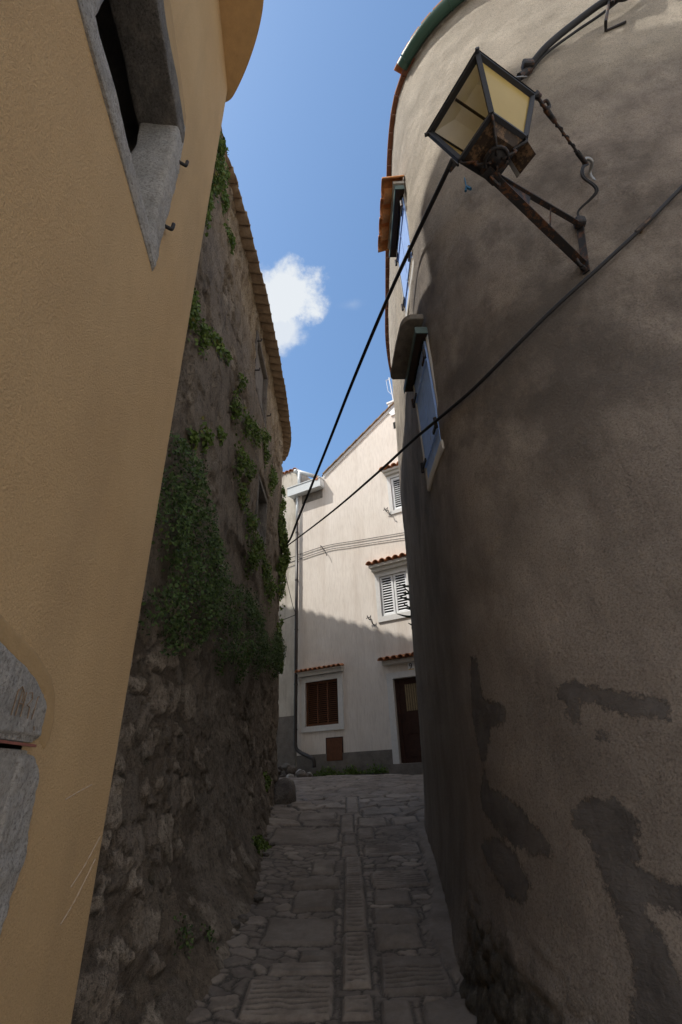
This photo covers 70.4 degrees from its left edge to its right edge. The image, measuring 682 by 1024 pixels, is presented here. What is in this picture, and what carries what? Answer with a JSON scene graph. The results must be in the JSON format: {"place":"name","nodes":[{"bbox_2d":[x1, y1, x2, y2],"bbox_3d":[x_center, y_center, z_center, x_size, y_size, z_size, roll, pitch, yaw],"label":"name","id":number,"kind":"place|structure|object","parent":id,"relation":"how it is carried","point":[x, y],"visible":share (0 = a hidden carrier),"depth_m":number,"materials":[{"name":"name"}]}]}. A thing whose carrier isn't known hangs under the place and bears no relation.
{"place":"outdoors","nodes":[
{"label":"outdoors","id":0,"kind":"place"},
{"bbox_2d":[221,0,440,478],"label":"sky","id":1,"kind":"structure","parent":0,"point":[305,126],"materials":[{"name":"blue"}]},
{"bbox_2d":[186,794,476,1023],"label":"lane paving","id":2,"kind":"structure","parent":0,"point":[348,921],"depth_m":3.48,"materials":[{"name":"stone"}]},
{"bbox_2d":[173,913,218,959],"bbox_3d":[-0.918,2.622,2.998,0.136,0.268,0.547,-9,-29,12],"label":"caper plant","id":3,"kind":"object","parent":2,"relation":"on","point":[187,943],"visible":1,"depth_m":2.92,"materials":[{"name":"green plant"}]},
{"bbox_2d":[231,919,240,928],"bbox_3d":[-0.796,3.057,3.582,0.108,0.065,0.090,-2,-29,0],"label":"fallen stone","id":4,"kind":"object","parent":2,"relation":"on","point":[236,923],"visible":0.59,"depth_m":3.57,"materials":[{"name":"grey stone"}]},
{"bbox_2d":[238,914,248,922],"bbox_3d":[-0.747,3.090,3.675,0.092,0.053,0.062,-2,-29,0],"label":"fallen stone","id":5,"kind":"object","parent":2,"relation":"on","point":[242,918],"visible":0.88,"depth_m":3.66,"materials":[{"name":"grey stone"}]},
{"bbox_2d":[253,893,264,901],"bbox_3d":[-0.688,3.233,4.050,0.093,0.063,0.076,-2,-29,0],"label":"fallen stone","id":6,"kind":"object","parent":2,"relation":"on","point":[258,897],"visible":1,"depth_m":4.04,"materials":[{"name":"grey stone"}]},
{"bbox_2d":[279,774,423,799],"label":"courtyard paving","id":7,"kind":"structure","parent":0,"point":[331,786],"depth_m":9.45,"materials":[{"name":"stone"}]},
{"bbox_2d":[313,766,342,775],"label":"weed","id":8,"kind":"object","parent":7,"relation":"on","point":[326,773],"visible":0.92,"depth_m":12.44,"materials":[{"name":"green plant"}]},
{"bbox_2d":[338,763,363,774],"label":"weed","id":9,"kind":"object","parent":7,"relation":"on","point":[351,770],"visible":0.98,"depth_m":12.13,"materials":[{"name":"green plant"}]},
{"bbox_2d":[363,759,388,773],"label":"weed","id":10,"kind":"object","parent":7,"relation":"on","point":[382,770],"visible":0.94,"depth_m":11.81,"materials":[{"name":"green plant"}]},
{"bbox_3d":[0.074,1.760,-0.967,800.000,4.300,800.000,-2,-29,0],"label":"ground","id":11,"kind":"structure","parent":0,"visible":0},
{"bbox_2d":[0,0,263,1023],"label":"ochre house","id":12,"kind":"structure","parent":11,"relation":"on","point":[110,118],"depth_m":1.73,"materials":[{"name":"paint"}]},
{"bbox_2d":[0,614,54,934],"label":"doorway","id":13,"kind":"structure","parent":12,"relation":"in","point":[26,714],"depth_m":1.34,"materials":[{"name":"stone"}]},
{"bbox_2d":[77,0,188,270],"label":"window","id":14,"kind":"structure","parent":12,"relation":"in","point":[132,44],"depth_m":2.80,"materials":[{"name":"stone"}]},
{"bbox_2d":[71,126,290,1023],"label":"stone house","id":15,"kind":"structure","parent":11,"relation":"on","point":[190,805],"depth_m":4.11,"materials":[{"name":"grey stone"}]},
{"bbox_2d":[184,416,214,455],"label":"caper plant","id":16,"kind":"object","parent":15,"relation":"attached to","point":[194,438],"visible":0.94,"depth_m":4.63,"materials":[{"name":"green plant"}]},
{"bbox_2d":[187,288,232,366],"bbox_3d":[-1.369,-1.809,5.081,0.209,1.091,1.528,-2,-29,0],"label":"caper plant","id":17,"kind":"object","parent":15,"relation":"attached to","point":[195,312],"visible":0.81,"depth_m":4.77,"materials":[{"name":"green plant"}]},
{"bbox_2d":[138,430,286,685],"bbox_3d":[-1.322,1.498,6.166,0.680,1.808,6.818,-2,-29,0],"label":"ivy","id":18,"kind":"object","parent":15,"relation":"attached to","point":[184,506],"visible":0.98,"depth_m":4.10,"materials":[{"name":"green plant"}]},
{"bbox_2d":[204,129,228,236],"bbox_3d":[-1.460,-3.899,5.686,0.214,2.348,0.555,-2,-29,0],"label":"caper plant","id":19,"kind":"object","parent":15,"relation":"attached to","point":[219,168],"visible":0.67,"depth_m":5.72,"materials":[{"name":"green plant"}]},
{"bbox_2d":[216,425,227,446],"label":"caper plant","id":20,"kind":"object","parent":15,"relation":"attached to","point":[221,432],"visible":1,"depth_m":5.40,"materials":[{"name":"green plant"}]},
{"bbox_2d":[221,155,235,254],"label":"caper plant","id":21,"kind":"object","parent":15,"relation":"attached to","point":[225,200],"visible":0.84,"depth_m":6.41,"materials":[{"name":"green plant"}]},
{"bbox_2d":[236,373,248,393],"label":"caper plant","id":22,"kind":"object","parent":15,"relation":"attached to","point":[244,385],"visible":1,"depth_m":6.70,"materials":[{"name":"green plant"}]},
{"bbox_2d":[232,437,257,509],"bbox_3d":[-1.314,-0.498,6.658,0.253,1.104,1.098,-2,-29,0],"label":"caper plant","id":23,"kind":"object","parent":15,"relation":"attached to","point":[244,463],"visible":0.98,"depth_m":6.50,"materials":[{"name":"green plant"}]},
{"bbox_2d":[229,390,265,451],"bbox_3d":[-1.307,-1.240,7.077,0.275,1.057,1.786,-2,-29,0],"label":"caper plant","id":24,"kind":"object","parent":15,"relation":"attached to","point":[253,426],"visible":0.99,"depth_m":6.91,"materials":[{"name":"green plant"}]},
{"bbox_2d":[244,507,266,579],"bbox_3d":[-1.258,0.470,7.031,0.248,1.019,1.255,-2,-29,0],"label":"ivy","id":25,"kind":"object","parent":15,"relation":"attached to","point":[257,547],"visible":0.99,"depth_m":6.93,"materials":[{"name":"green plant"}]},
{"bbox_2d":[251,834,271,856],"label":"caper plant","id":26,"kind":"object","parent":15,"relation":"attached to","point":[259,844],"visible":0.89,"depth_m":5.19,"materials":[{"name":"green plant"}]},
{"bbox_2d":[255,474,267,551],"bbox_3d":[-1.453,0.025,8.375,0.204,1.086,0.996,-2,-29,0],"label":"window","id":27,"kind":"structure","parent":15,"relation":"in","point":[261,495],"depth_m":8.70,"materials":[{"name":"grey stone"}]},
{"bbox_2d":[254,330,270,426],"bbox_3d":[-1.510,-2.415,8.911,0.290,1.303,1.261,-2,-29,0],"label":"window","id":28,"kind":"structure","parent":15,"relation":"in","point":[261,378],"depth_m":9.15,"materials":[{"name":"stone"}]},
{"bbox_2d":[262,427,271,470],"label":"caper plant","id":29,"kind":"object","parent":15,"relation":"attached to","point":[265,446],"visible":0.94,"depth_m":8.60,"materials":[{"name":"green plant"}]},
{"bbox_2d":[263,771,271,791],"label":"caper plant","id":30,"kind":"object","parent":15,"relation":"attached to","point":[268,781],"visible":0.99,"depth_m":7.25,"materials":[{"name":"green plant"}]},
{"bbox_2d":[261,550,277,612],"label":"caper plant","id":31,"kind":"object","parent":15,"relation":"attached to","point":[272,586],"visible":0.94,"depth_m":8.17,"materials":[{"name":"green plant"}]},
{"bbox_2d":[268,454,278,496],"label":"caper plant","id":32,"kind":"object","parent":15,"relation":"attached to","point":[274,481],"visible":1,"depth_m":9.41,"materials":[{"name":"green plant"}]},
{"bbox_2d":[273,485,290,674],"bbox_3d":[-1.189,1.177,10.030,0.314,4.125,0.710,-2,-29,0],"label":"ivy","id":33,"kind":"object","parent":15,"relation":"attached to","point":[284,560],"visible":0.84,"depth_m":10.03,"materials":[{"name":"green plant"}]},
{"bbox_2d":[274,777,295,804],"bbox_3d":[-0.946,4.782,8.091,0.424,0.604,0.543,-2,-29,0],"label":"boulder","id":34,"kind":"object","parent":11,"relation":"on","point":[284,790],"visible":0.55,"depth_m":7.95,"materials":[{"name":"stone"}]},
{"bbox_2d":[276,467,318,776],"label":"neighbour house","id":35,"kind":"structure","parent":11,"relation":"on","point":[286,752],"depth_m":14.84,"materials":[{"name":"paint"}]},
{"bbox_2d":[297,771,305,776],"bbox_3d":[-1.007,6.768,12.428,0.279,0.204,0.190,-2,-29,0],"label":"rubble stone","id":36,"kind":"object","parent":11,"relation":"on","point":[301,774],"visible":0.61,"depth_m":12.38,"materials":[{"name":"grey stone"}]},
{"bbox_2d":[287,378,422,775],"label":"pale house","id":37,"kind":"structure","parent":11,"relation":"on","point":[355,699],"depth_m":14.01,"materials":[{"name":"paint"}]},
{"bbox_2d":[294,663,344,732],"bbox_3d":[-0.561,5.183,13.507,1.548,1.704,0.385,-17,-32,25],"label":"window","id":38,"kind":"structure","parent":37,"relation":"in","point":[325,711],"depth_m":13.55,"materials":[{"name":"wood"}]},
{"bbox_2d":[290,538,403,562],"bbox_3d":[0.304,1.208,15.013,6.603,0.528,0.019,-17,-32,25],"label":"telephone wire","id":39,"kind":"object","parent":37,"relation":"attached to","point":[349,546],"visible":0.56,"depth_m":15.07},
{"bbox_2d":[291,532,403,557],"bbox_3d":[0.297,1.042,15.105,6.603,0.468,0.019,-17,-32,25],"label":"telephone wire","id":40,"kind":"object","parent":37,"relation":"attached to","point":[349,541],"visible":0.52,"depth_m":15.15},
{"bbox_2d":[365,553,410,622],"bbox_3d":[1.496,2.130,13.722,1.486,1.828,0.435,-17,-32,25],"label":"window","id":41,"kind":"structure","parent":37,"relation":"in","point":[392,605],"depth_m":13.85,"materials":[{"name":"white paint"}]},
{"bbox_2d":[379,461,401,514],"bbox_3d":[1.950,-0.816,14.962,1.417,1.688,0.435,-17,-32,25],"label":"window","id":42,"kind":"structure","parent":37,"relation":"in","point":[390,471],"depth_m":15.25,"materials":[{"name":"white paint"}]},
{"bbox_2d":[377,652,422,774],"bbox_3d":[1.822,5.038,11.915,1.704,3.111,0.460,-17,-32,25],"label":"door","id":43,"kind":"structure","parent":37,"relation":"in","point":[406,701],"depth_m":12.18,"materials":[{"name":"wood"}]},
{"bbox_2d":[378,0,681,1023],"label":"rendered house","id":44,"kind":"structure","parent":11,"relation":"on","point":[540,480],"depth_m":2.91,"materials":[{"name":"paint"}]},
{"bbox_2d":[378,175,413,316],"bbox_3d":[0.678,-3.198,5.898,0.308,1.689,0.941,-2,-29,0],"label":"window","id":45,"kind":"structure","parent":44,"relation":"in","point":[393,236],"depth_m":5.99,"materials":[{"name":"white wood"}]},
{"bbox_2d":[398,584,411,628],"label":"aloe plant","id":46,"kind":"object","parent":44,"relation":"attached to","point":[408,616],"visible":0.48,"depth_m":8.71,"materials":[{"name":"plant"}]},
{"bbox_2d":[390,314,443,490],"bbox_3d":[0.711,-1.015,4.544,0.286,1.561,0.839,-1,-29,-2],"label":"window","id":47,"kind":"structure","parent":44,"relation":"in","point":[412,359],"depth_m":4.57,"materials":[{"name":"white wood"}]},
{"bbox_2d":[287,0,627,543],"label":"overhead cable","id":48,"kind":"object","parent":44,"relation":"attached to","point":[528,65],"visible":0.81,"depth_m":4.40,"materials":[{"name":"black rubber"}]},
{"bbox_2d":[464,177,471,191],"bbox_3d":[1.113,-2.913,4.296,0.067,0.246,0.040,-17,-32,25],"label":"string","id":49,"kind":"object","parent":44,"relation":"hanging from","point":[467,187],"visible":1,"depth_m":4.25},
{"bbox_2d":[287,185,681,545],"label":"service cable","id":50,"kind":"object","parent":44,"relation":"attached to","point":[643,225],"visible":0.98,"depth_m":3.19,"materials":[{"name":"black rubber"}]},
{"bbox_2d":[282,553,295,619],"bbox_3d":[-1.191,1.612,10.724,0.330,1.479,0.517,-2,-29,0],"label":"dangling wire","id":51,"kind":"object","parent":50,"relation":"hanging from","point":[291,599],"visible":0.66,"depth_m":10.72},
{"bbox_2d":[424,46,589,274],"bbox_3d":[1.173,-2.130,2.972,1.218,0.894,0.487,12,-32,-24],"label":"street lantern","id":52,"kind":"object","parent":44,"relation":"attached to","point":[480,124],"visible":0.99,"depth_m":2.80,"materials":[{"name":"metal"}]},
{"bbox_2d":[535,90,598,229],"bbox_3d":[1.442,-2.326,3.200,0.897,0.588,0.261,20,-36,-34],"label":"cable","id":53,"kind":"object","parent":44,"relation":"attached to","point":[548,113],"visible":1,"depth_m":3.29,"materials":[{"name":"black metal"}]},
{"bbox_2d":[604,0,626,31],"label":"cable stay","id":54,"kind":"object","parent":44,"relation":"attached to","point":[609,4],"visible":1,"depth_m":4.28,"materials":[{"name":"black metal"}]},
{"bbox_3d":[-1.325,6.917,12.635,0.219,0.165,0.150,-2,-29,0],"label":"rubble stone","id":55,"kind":"object","parent":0,"visible":0},
{"bbox_2d":[286,765,296,773],"bbox_3d":[-1.298,6.790,12.743,0.293,0.222,0.217,-2,-29,0],"label":"rubble stone","id":56,"kind":"object","parent":55,"relation":"on","point":[291,769],"visible":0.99,"depth_m":12.67,"materials":[{"name":"grey stone"}]},
{"bbox_2d":[282,763,289,770],"bbox_3d":[-1.448,6.742,12.803,0.253,0.193,0.223,-2,-29,0],"label":"rubble stone","id":57,"kind":"object","parent":56,"relation":"on","point":[285,766],"visible":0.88,"depth_m":12.75,"materials":[{"name":"grey stone"}]}
]}

